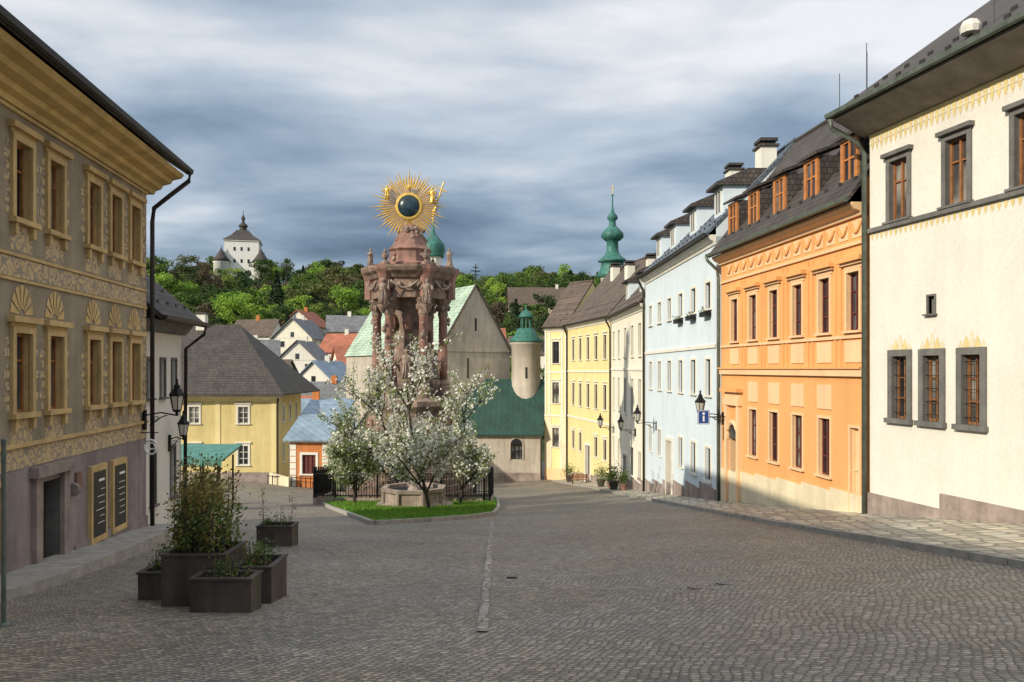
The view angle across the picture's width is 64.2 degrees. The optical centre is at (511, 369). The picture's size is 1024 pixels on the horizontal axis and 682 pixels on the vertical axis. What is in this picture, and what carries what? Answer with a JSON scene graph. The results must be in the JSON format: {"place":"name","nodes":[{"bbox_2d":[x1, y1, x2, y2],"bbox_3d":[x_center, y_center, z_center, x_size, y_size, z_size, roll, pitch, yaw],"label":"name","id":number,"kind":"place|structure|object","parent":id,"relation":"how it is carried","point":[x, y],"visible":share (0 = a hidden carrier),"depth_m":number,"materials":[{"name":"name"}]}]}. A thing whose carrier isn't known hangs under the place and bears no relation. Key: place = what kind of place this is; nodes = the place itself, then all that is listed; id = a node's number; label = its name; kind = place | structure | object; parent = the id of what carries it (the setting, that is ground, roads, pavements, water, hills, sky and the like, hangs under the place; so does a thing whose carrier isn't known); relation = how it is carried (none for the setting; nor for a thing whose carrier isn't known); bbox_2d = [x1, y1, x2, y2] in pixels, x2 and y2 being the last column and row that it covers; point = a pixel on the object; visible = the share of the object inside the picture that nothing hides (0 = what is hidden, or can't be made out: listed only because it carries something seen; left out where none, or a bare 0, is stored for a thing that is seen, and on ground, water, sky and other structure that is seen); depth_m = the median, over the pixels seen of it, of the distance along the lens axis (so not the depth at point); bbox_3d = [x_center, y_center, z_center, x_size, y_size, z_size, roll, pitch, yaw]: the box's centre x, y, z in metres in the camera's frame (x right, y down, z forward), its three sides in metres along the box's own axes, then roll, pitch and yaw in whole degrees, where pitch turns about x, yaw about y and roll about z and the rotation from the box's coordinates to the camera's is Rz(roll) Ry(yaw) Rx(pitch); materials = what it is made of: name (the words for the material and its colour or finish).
{"place":"outdoors","nodes":[
{"label":"outdoors","id":0,"kind":"place"},
{"bbox_2d":[0,524,182,601],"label":"stone step pavement","id":1,"kind":"structure","parent":0,"point":[51,571],"depth_m":17.16,"materials":[{"name":"stone"}]},
{"bbox_2d":[193,282,544,461],"bbox_3d":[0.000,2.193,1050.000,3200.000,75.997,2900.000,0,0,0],"label":"hillside terrain","id":2,"kind":"structure","parent":0,"point":[506,333],"depth_m":224.79,"materials":[{"name":"green plant"}]},
{"bbox_2d":[211,291,250,324],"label":"bright green tree","id":3,"kind":"object","parent":2,"relation":"on","point":[225,306],"visible":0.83,"depth_m":208.00,"materials":[{"name":"green plant"}]},
{"bbox_2d":[212,211,271,281],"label":"white hilltop castle","id":4,"kind":"structure","parent":2,"relation":"on","point":[242,247],"depth_m":318.59,"materials":[{"name":"paint"}]},
{"bbox_2d":[258,336,272,339],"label":"walls","id":5,"kind":"structure","parent":2,"relation":"on","point":[263,338],"depth_m":188.41,"materials":[{"name":"white paint"}]},
{"bbox_2d":[234,319,282,336],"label":"roof","id":6,"kind":"structure","parent":5,"relation":"on","point":[263,328],"depth_m":191.01,"materials":[{"name":"brown tile"}]},
{"bbox_2d":[266,270,285,306],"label":"conifer tree","id":7,"kind":"object","parent":2,"relation":"on","point":[276,285],"visible":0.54,"depth_m":235.47,"materials":[{"name":"green plant"}]},
{"bbox_2d":[273,338,322,352],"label":"walls","id":8,"kind":"structure","parent":2,"relation":"on","point":[289,342],"depth_m":181.21,"materials":[{"name":"beige paint"}]},
{"bbox_2d":[274,319,310,337],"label":"gable walls","id":9,"kind":"structure","parent":8,"relation":"on","point":[292,325],"depth_m":181.04,"materials":[{"name":"beige paint"}]},
{"bbox_2d":[270,317,325,339],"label":"roof","id":10,"kind":"structure","parent":8,"relation":"on","point":[312,329],"depth_m":184.36,"materials":[{"name":"grey tile"}]},
{"bbox_2d":[293,360,311,372],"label":"walls","id":11,"kind":"structure","parent":2,"relation":"on","point":[299,365],"depth_m":160.97,"materials":[{"name":"white paint"}]},
{"bbox_2d":[281,342,316,360],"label":"gable walls","id":12,"kind":"structure","parent":11,"relation":"on","point":[299,349],"depth_m":161.00,"materials":[{"name":"white paint"}]},
{"bbox_2d":[279,340,330,360],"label":"roof","id":13,"kind":"structure","parent":11,"relation":"on","point":[315,350],"depth_m":163.78,"materials":[{"name":"grey tile"}]},
{"bbox_2d":[328,332,357,333],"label":"walls","id":14,"kind":"structure","parent":2,"relation":"on","point":[340,332],"depth_m":191.10,"materials":[{"name":"yellow paint"}]},
{"bbox_2d":[326,315,367,333],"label":"roof","id":15,"kind":"structure","parent":14,"relation":"on","point":[342,323],"depth_m":193.47,"materials":[{"name":"grey tile"}]},
{"bbox_2d":[146,254,600,439],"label":"hillside forest","id":16,"kind":"object","parent":2,"relation":"on","point":[313,286],"visible":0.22,"depth_m":254.54,"materials":[{"name":"green plant"}]},
{"bbox_2d":[426,212,444,315],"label":"green domed turret","id":17,"kind":"object","parent":2,"relation":"on","point":[435,245],"visible":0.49,"depth_m":94.09,"materials":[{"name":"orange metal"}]},
{"bbox_2d":[345,264,543,481],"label":"gothic church","id":18,"kind":"structure","parent":2,"relation":"on","point":[508,420],"depth_m":89.13,"materials":[{"name":"paint"}]},
{"bbox_2d":[545,331,567,468],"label":"walls","id":19,"kind":"structure","parent":2,"relation":"on","point":[555,409],"depth_m":86.14,"materials":[{"name":"yellow paint"}]},
{"bbox_2d":[544,468,565,479],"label":"plinth","id":20,"kind":"structure","parent":19,"relation":"attached to","point":[551,474],"depth_m":86.28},
{"bbox_2d":[545,332,565,414],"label":"pilasters","id":21,"kind":"object","parent":19,"relation":"attached to","point":[550,373],"visible":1,"depth_m":86.76,"materials":[{"name":"paint"}]},
{"bbox_2d":[576,284,594,309],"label":"gable walls","id":22,"kind":"structure","parent":19,"relation":"on","point":[590,290],"depth_m":87.28,"materials":[{"name":"yellow paint"}]},
{"bbox_2d":[542,281,595,328],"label":"roof","id":23,"kind":"structure","parent":22,"relation":"attached to","point":[571,298],"depth_m":87.35,"materials":[{"name":"brown tile"}]},
{"bbox_2d":[562,252,655,483],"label":"yellow townhouse","id":24,"kind":"structure","parent":2,"relation":"on","point":[585,326],"depth_m":77.40,"materials":[{"name":"paint"}]},
{"bbox_2d":[573,335,605,472],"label":"window frames","id":25,"kind":"structure","parent":24,"relation":"in","point":[605,335],"depth_m":77.96,"materials":[{"name":"white wood"}]},
{"bbox_2d":[597,185,626,280],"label":"church bell tower","id":26,"kind":"structure","parent":2,"relation":"on","point":[612,234],"depth_m":129.00,"materials":[{"name":"green metal"}]},
{"bbox_2d":[604,253,655,490],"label":"pale cream townhouse","id":27,"kind":"structure","parent":2,"relation":"on","point":[624,317],"depth_m":61.13,"materials":[{"name":"paint"}]},
{"bbox_2d":[636,137,795,499],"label":"pale blue townhouse","id":28,"kind":"structure","parent":2,"relation":"on","point":[678,276],"depth_m":41.87,"materials":[{"name":"paint"}]},
{"bbox_2d":[660,283,709,479],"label":"window frames","id":29,"kind":"structure","parent":28,"relation":"in","point":[709,283],"depth_m":43.31,"materials":[{"name":"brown wood"}]},
{"bbox_2d":[705,43,869,512],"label":"orange townhouse","id":30,"kind":"structure","parent":2,"relation":"on","point":[788,247],"depth_m":28.41,"materials":[{"name":"paint"}]},
{"bbox_2d":[736,274,855,339],"bbox_3d":[9.883,-2.025,29.149,0.001,1.750,10.300,0,0,-6],"label":"window glass","id":31,"kind":"structure","parent":30,"relation":"in","point":[854,276],"depth_m":28.30,"materials":[{"name":"glass"}]},
{"bbox_2d":[734,272,857,474],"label":"window frames","id":32,"kind":"structure","parent":30,"relation":"in","point":[823,281],"depth_m":28.08,"materials":[{"name":"wood"}]},
{"bbox_2d":[775,281,826,472],"bbox_3d":[9.986,0.250,28.104,0.001,6.300,4.640,0,0,-6],"label":"window glass","id":33,"kind":"structure","parent":30,"relation":"in","point":[825,281],"depth_m":26.43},
{"bbox_2d":[824,0,1023,523],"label":"white townhouse","id":34,"kind":"structure","parent":2,"relation":"on","point":[939,121],"depth_m":20.43,"materials":[{"name":"paint"}]},
{"bbox_2d":[897,139,975,421],"bbox_3d":[12.475,-2.185,13.881,0.040,7.070,17.920,0,0,-12],"label":"window glass","id":35,"kind":"structure","parent":34,"relation":"in","point":[955,145],"depth_m":20.43,"materials":[{"name":"glass"}]},
{"bbox_2d":[894,114,1023,424],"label":"window frames","id":36,"kind":"structure","parent":34,"relation":"in","point":[1021,139],"depth_m":20.52,"materials":[{"name":"brown wood"}]},
{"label":"walls","id":37,"kind":"object","parent":2,"relation":"on","visible":0},
{"bbox_2d":[301,381,345,397],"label":"roof","id":38,"kind":"structure","parent":37,"relation":"on","point":[327,390],"depth_m":122.69,"materials":[{"name":"grey tile"}]},
{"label":"walls","id":39,"kind":"object","parent":2,"relation":"on","visible":0},
{"bbox_2d":[302,363,330,380],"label":"gable walls","id":40,"kind":"structure","parent":39,"relation":"on","point":[313,369],"depth_m":141.13,"materials":[{"name":"white paint"}]},
{"bbox_2d":[300,360,345,380],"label":"roof","id":41,"kind":"structure","parent":39,"relation":"on","point":[337,368],"depth_m":143.76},
{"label":"walls","id":42,"kind":"object","parent":2,"relation":"on","visible":0},
{"bbox_2d":[319,333,357,352],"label":"roof","id":43,"kind":"structure","parent":42,"relation":"on","point":[328,342],"depth_m":176.59,"materials":[{"name":"red tile"}]},
{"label":"walls","id":44,"kind":"object","parent":2,"relation":"on","visible":0},
{"bbox_2d":[282,309,325,327],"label":"roof","id":45,"kind":"structure","parent":44,"relation":"on","point":[314,317],"depth_m":204.56,"materials":[{"name":"red tile"}]},
{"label":"walls","id":46,"kind":"object","parent":2,"relation":"on","visible":0},
{"bbox_2d":[507,287,566,308],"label":"roof","id":47,"kind":"structure","parent":46,"relation":"on","point":[522,295],"depth_m":253.03,"materials":[{"name":"brown tile"}]},
{"bbox_2d":[369,379,450,397],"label":"column bases","id":48,"kind":"object","parent":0,"point":[444,385],"depth_m":49.53,"materials":[{"name":"stone"}]},
{"bbox_2d":[0,0,989,282],"label":"sky","id":49,"kind":"structure","parent":0,"point":[290,115],"materials":[{"name":"grey"}]},
{"bbox_2d":[0,462,1023,681],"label":"cobblestone street","id":50,"kind":"structure","parent":0,"point":[598,589],"depth_m":10.66,"materials":[{"name":"stone"}]},
{"bbox_2d":[0,437,11,626],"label":"sign post","id":51,"kind":"object","parent":50,"relation":"on","point":[4,623],"visible":0.91,"depth_m":10.18,"materials":[{"name":"green metal"}]},
{"bbox_2d":[0,4,193,574],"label":"sgraffito townhouse","id":52,"kind":"structure","parent":50,"relation":"on","point":[86,167],"depth_m":17.90,"materials":[{"name":"grey paint"}]},
{"bbox_2d":[17,337,51,409],"bbox_3d":[-8.865,-0.310,7.288,0.020,8.220,30.690,0,0,-6],"label":"window glass","id":53,"kind":"structure","parent":52,"relation":"in","point":[18,338],"depth_m":16.26,"materials":[{"name":"glass"}]},
{"bbox_2d":[43,482,45,557],"bbox_3d":[-10.075,3.775,17.201,0.066,2.846,0.996,0,0,-6],"label":"door frame","id":54,"kind":"structure","parent":52,"relation":"in","point":[44,483],"depth_m":17.64,"materials":[{"name":"grey stone"}]},
{"bbox_2d":[17,145,133,412],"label":"window frames","id":55,"kind":"structure","parent":52,"relation":"in","point":[21,172],"depth_m":17.73,"materials":[{"name":"brown wood"}]},
{"bbox_2d":[143,378,184,429],"bbox_3d":[-9.755,0.970,22.900,1.170,1.460,0.398,0,0,0],"label":"wall street lamp","id":56,"kind":"object","parent":52,"relation":"attached to","point":[176,394],"visible":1,"depth_m":22.85,"materials":[{"name":"black metal"}]},
{"bbox_2d":[136,540,172,599],"bbox_3d":[-5.226,3.173,12.307,0.588,1.130,0.700,0,0,0],"label":"planter box","id":57,"kind":"object","parent":50,"relation":"on","point":[149,582],"visible":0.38,"depth_m":12.00,"materials":[{"name":"wood"}]},
{"bbox_2d":[146,331,180,523],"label":"walls","id":58,"kind":"structure","parent":50,"relation":"on","point":[168,346],"depth_m":26.21,"materials":[{"name":"white paint"}]},
{"bbox_2d":[146,308,161,319],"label":"gable walls","id":59,"kind":"structure","parent":58,"relation":"on","point":[148,313],"depth_m":27.91,"materials":[{"name":"white paint"}]},
{"bbox_2d":[146,273,202,326],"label":"roof","id":60,"kind":"structure","parent":59,"relation":"on","point":[162,307],"depth_m":26.47,"materials":[{"name":"tile"}]},
{"bbox_2d":[148,359,174,494],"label":"windows","id":61,"kind":"structure","parent":58,"relation":"in","point":[163,395],"depth_m":26.31,"materials":[{"name":"glass"}]},
{"bbox_2d":[146,356,178,508],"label":"window surrounds","id":62,"kind":"object","parent":58,"relation":"attached to","point":[160,394],"visible":0.6,"depth_m":26.04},
{"bbox_2d":[146,318,192,335],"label":"cornice","id":63,"kind":"structure","parent":58,"relation":"attached to","point":[167,327],"depth_m":26.03,"materials":[{"name":"grey stone"}]},
{"bbox_2d":[168,411,189,451],"bbox_3d":[-10.892,2.023,26.700,0.697,1.354,0.359,0,0,0],"label":"wall street lamp","id":64,"kind":"object","parent":58,"relation":"attached to","point":[183,423],"visible":1,"depth_m":26.65,"materials":[{"name":"black metal"}]},
{"bbox_2d":[183,326,206,522],"bbox_3d":[-10.891,1.995,28.088,0.794,7.011,0.126,0,0,-14],"label":"downpipe","id":65,"kind":"object","parent":58,"relation":"attached to","point":[203,334],"visible":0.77,"depth_m":27.97,"materials":[{"name":"metal"}]},
{"bbox_2d":[156,453,250,606],"bbox_3d":[-4.494,2.453,11.870,1.153,2.468,1.252,0,0,0],"label":"planter box","id":66,"kind":"object","parent":50,"relation":"on","point":[190,552],"visible":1,"depth_m":11.67,"materials":[{"name":"metal"}]},
{"bbox_2d":[181,444,241,508],"bbox_3d":[-16.000,5.824,42.080,3.200,3.648,3.040,0,0,0],"label":"market kiosk","id":67,"kind":"object","parent":50,"relation":"on","point":[196,450],"visible":0.33,"depth_m":42.09,"materials":[{"name":"teal metal"}]},
{"bbox_2d":[188,541,262,612],"bbox_3d":[-3.910,2.990,11.189,0.860,1.214,0.635,0,0,0],"label":"planter box","id":68,"kind":"object","parent":50,"relation":"on","point":[225,590],"visible":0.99,"depth_m":10.95,"materials":[{"name":"wood"}]},
{"bbox_2d":[181,394,300,476],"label":"walls","id":69,"kind":"structure","parent":50,"relation":"on","point":[256,432],"depth_m":66.07,"materials":[{"name":"yellow paint"}]},
{"bbox_2d":[181,472,276,483],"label":"plinth","id":70,"kind":"structure","parent":69,"relation":"attached to","point":[260,477],"depth_m":65.95,"materials":[{"name":"grey stone"}]},
{"bbox_2d":[183,397,280,400],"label":"cornice","id":71,"kind":"structure","parent":69,"relation":"attached to","point":[231,398],"depth_m":65.86,"materials":[{"name":"yellow paint"}]},
{"bbox_2d":[187,401,297,465],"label":"window surrounds","id":72,"kind":"object","parent":69,"relation":"attached to","point":[237,423],"visible":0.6,"depth_m":66.05,"materials":[{"name":"paint"}]},
{"bbox_2d":[190,407,247,422],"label":"window glass","id":73,"kind":"object","parent":72,"relation":"in","point":[197,415],"visible":0.6,"depth_m":66.19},
{"bbox_2d":[215,401,275,471],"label":"pilasters","id":74,"kind":"object","parent":69,"relation":"attached to","point":[273,431],"visible":0.33,"depth_m":65.96,"materials":[{"name":"yellow paint"}]},
{"bbox_2d":[181,325,319,394],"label":"roof","id":75,"kind":"structure","parent":69,"relation":"on","point":[230,359],"depth_m":68.36,"materials":[{"name":"tile"}]},
{"bbox_2d":[187,394,284,396],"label":"gutter","id":76,"kind":"object","parent":75,"relation":"attached to","point":[235,395],"visible":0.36,"depth_m":65.20,"materials":[{"name":"metal"}]},
{"bbox_2d":[231,531,287,603],"bbox_3d":[-3.738,3.065,12.088,0.616,1.296,0.920,0,0,0],"label":"planter box","id":77,"kind":"object","parent":50,"relation":"on","point":[273,566],"visible":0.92,"depth_m":11.91,"materials":[{"name":"wood"}]},
{"bbox_2d":[255,485,298,546],"bbox_3d":[-5.998,3.865,20.900,1.021,1.895,0.640,0,0,0],"label":"planter box","id":78,"kind":"object","parent":50,"relation":"on","point":[284,532],"visible":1,"depth_m":20.60,"materials":[{"name":"wood"}]},
{"bbox_2d":[283,400,354,487],"bbox_3d":[-15.537,7.300,66.230,3.926,9.400,5.900,0,0,7],"label":"orange gatehouse","id":79,"kind":"object","parent":50,"relation":"on","point":[307,436],"visible":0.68,"depth_m":63.95,"materials":[{"name":"red paint"}]},
{"bbox_2d":[346,477,472,497],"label":"steps","id":80,"kind":"structure","parent":50,"relation":"on","point":[388,482],"depth_m":47.75,"materials":[{"name":"stone"}]},
{"bbox_2d":[361,396,456,480],"bbox_3d":[-6.250,4.100,50.000,5.699,4.800,5.699,0,0,0],"label":"pedestal","id":81,"kind":"object","parent":80,"relation":"on","point":[420,405],"visible":0.24,"depth_m":47.65,"materials":[{"name":"stone"}]},
{"bbox_2d":[395,299,418,397],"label":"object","id":82,"kind":"object","parent":81,"relation":"on","point":[404,307],"visible":0.27,"depth_m":49.25,"materials":[{"name":"stone"}]},
{"bbox_2d":[393,312,432,333],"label":"cartouches","id":83,"kind":"object","parent":82,"relation":"on","point":[407,322],"visible":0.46,"depth_m":48.76,"materials":[{"name":"red stone"}]},
{"bbox_2d":[377,379,439,388],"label":"statue brackets","id":84,"kind":"object","parent":81,"relation":"on","point":[435,383],"visible":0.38,"depth_m":48.74,"materials":[{"name":"stone"}]},
{"bbox_2d":[366,249,453,378],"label":"statues","id":85,"kind":"object","parent":84,"relation":"on","point":[406,360],"visible":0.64,"depth_m":48.92,"materials":[{"name":"stone"}]},
{"bbox_2d":[372,315,447,379],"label":"column shafts","id":86,"kind":"object","parent":81,"relation":"on","point":[442,353],"depth_m":49.73,"materials":[{"name":"stone"}]},
{"bbox_2d":[369,297,450,318],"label":"capitals","id":87,"kind":"object","parent":86,"relation":"on","point":[391,310],"visible":0.57,"depth_m":49.60,"materials":[{"name":"stone"}]},
{"bbox_2d":[361,264,455,301],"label":"entablature","id":88,"kind":"structure","parent":87,"relation":"on","point":[404,274],"depth_m":47.82,"materials":[{"name":"stone"}]},
{"bbox_2d":[374,278,433,303],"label":"angel statues","id":89,"kind":"object","parent":88,"relation":"attached to","point":[427,287],"visible":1,"depth_m":47.24,"materials":[{"name":"stone"}]},
{"bbox_2d":[388,224,431,263],"bbox_3d":[-6.250,-7.450,50.000,2.960,2.700,2.960,0,0,0],"label":"crown pedestal","id":90,"kind":"object","parent":88,"relation":"on","point":[407,248],"visible":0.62,"depth_m":49.00,"materials":[{"name":"pink stone"}]},
{"bbox_2d":[369,170,447,237],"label":"gilded rays","id":91,"kind":"object","parent":90,"relation":"attached to","point":[407,220],"visible":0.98,"depth_m":49.87,"materials":[{"name":"metal"}]},
{"bbox_2d":[395,192,422,219],"bbox_3d":[-6.300,-9.950,49.875,1.720,1.720,0.150,0,0,0],"label":"gilded ring","id":92,"kind":"object","parent":91,"relation":"attached to","point":[414,216],"visible":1,"depth_m":49.81,"materials":[{"name":"metal"}]},
{"bbox_2d":[398,195,419,216],"bbox_3d":[-6.300,-9.950,49.795,1.320,1.320,0.330,0,0,0],"label":"blue orb disc","id":93,"kind":"object","parent":92,"relation":"attached to","point":[408,205],"visible":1,"depth_m":49.71,"materials":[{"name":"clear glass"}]},
{"bbox_2d":[370,226,450,341],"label":"cherub clouds","id":94,"kind":"structure","parent":90,"relation":"attached to","point":[422,333],"depth_m":49.12,"materials":[{"name":"stone"}]},
{"bbox_2d":[361,263,458,299],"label":"entablature ressauts","id":95,"kind":"object","parent":87,"relation":"on","point":[427,271],"visible":0.47,"depth_m":47.71,"materials":[{"name":"stone"}]},
{"bbox_2d":[322,497,499,524],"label":"lawn kerb","id":96,"kind":"structure","parent":50,"relation":"on","point":[495,511],"depth_m":31.50,"materials":[{"name":"stone"}]},
{"bbox_2d":[326,496,496,519],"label":"lawn island","id":97,"kind":"structure","parent":50,"relation":"on","point":[494,499],"depth_m":33.24,"materials":[{"name":"green plant"}]},
{"bbox_2d":[313,368,389,502],"bbox_3d":[-8.447,3.711,43.757,4.021,7.581,5.473,0,0,0],"label":"blossoming cherry tree","id":98,"kind":"object","parent":97,"relation":"on","point":[350,451],"visible":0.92,"depth_m":43.14,"materials":[{"name":"white plant"}]},
{"bbox_2d":[325,361,439,483],"bbox_3d":[-6.528,3.513,42.801,6.225,7.858,4.242,0,0,-36],"label":"blossoming cherry tree","id":99,"kind":"object","parent":97,"relation":"on","point":[383,444],"visible":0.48,"depth_m":42.58,"materials":[{"name":"white plant"}]},
{"bbox_2d":[313,466,493,504],"bbox_3d":[-6.775,7.227,50.556,11.289,3.555,10.107,0,0,0],"label":"iron fence","id":100,"kind":"object","parent":97,"relation":"on","point":[324,487],"visible":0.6,"depth_m":46.09,"materials":[{"name":"metal"}]},
{"bbox_2d":[326,499,496,519],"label":"grass tufts","id":101,"kind":"object","parent":97,"relation":"on","point":[365,508],"visible":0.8,"depth_m":35.87,"materials":[{"name":"plant"}]},
{"bbox_2d":[376,462,452,506],"bbox_3d":[-4.850,5.838,40.300,3.792,3.000,3.792,0,0,0],"label":"stone fountain","id":102,"kind":"object","parent":97,"relation":"on","point":[402,493],"visible":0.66,"depth_m":39.40,"materials":[{"name":"beige stone"}]},
{"bbox_2d":[369,319,477,508],"bbox_3d":[-4.031,2.271,36.972,4.972,8.820,4.012,0,0,0],"label":"blossoming cherry tree","id":103,"kind":"object","parent":97,"relation":"on","point":[410,441],"visible":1,"depth_m":36.40,"materials":[{"name":"white plant"}]},
{"bbox_2d":[421,363,500,502],"bbox_3d":[-2.860,3.485,42.370,4.653,7.883,5.180,0,0,0],"label":"blossoming cherry tree","id":104,"kind":"object","parent":97,"relation":"on","point":[479,459],"visible":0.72,"depth_m":42.56,"materials":[{"name":"white plant"}]},
{"bbox_2d":[477,521,493,630],"bbox_3d":[-0.550,4.418,20.300,0.130,2.675,21.404,0,0,-1],"label":"light paving strip","id":105,"kind":"object","parent":50,"relation":"on","point":[483,617],"visible":1,"depth_m":12.96,"materials":[{"name":"stone"}]},
{"bbox_2d":[552,480,1023,567],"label":"pavement kerb","id":106,"kind":"structure","parent":50,"relation":"on","point":[970,554],"depth_m":17.55,"materials":[{"name":"stone"}]},
{"bbox_2d":[544,417,567,468],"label":"rusticated ground floor","id":107,"kind":"structure","parent":0,"point":[547,445],"depth_m":86.61,"materials":[{"name":"beige paint"}]},
{"bbox_2d":[556,479,1023,558],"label":"stone pavement","id":108,"kind":"structure","parent":0,"point":[1002,538],"depth_m":19.63,"materials":[{"name":"stone"}]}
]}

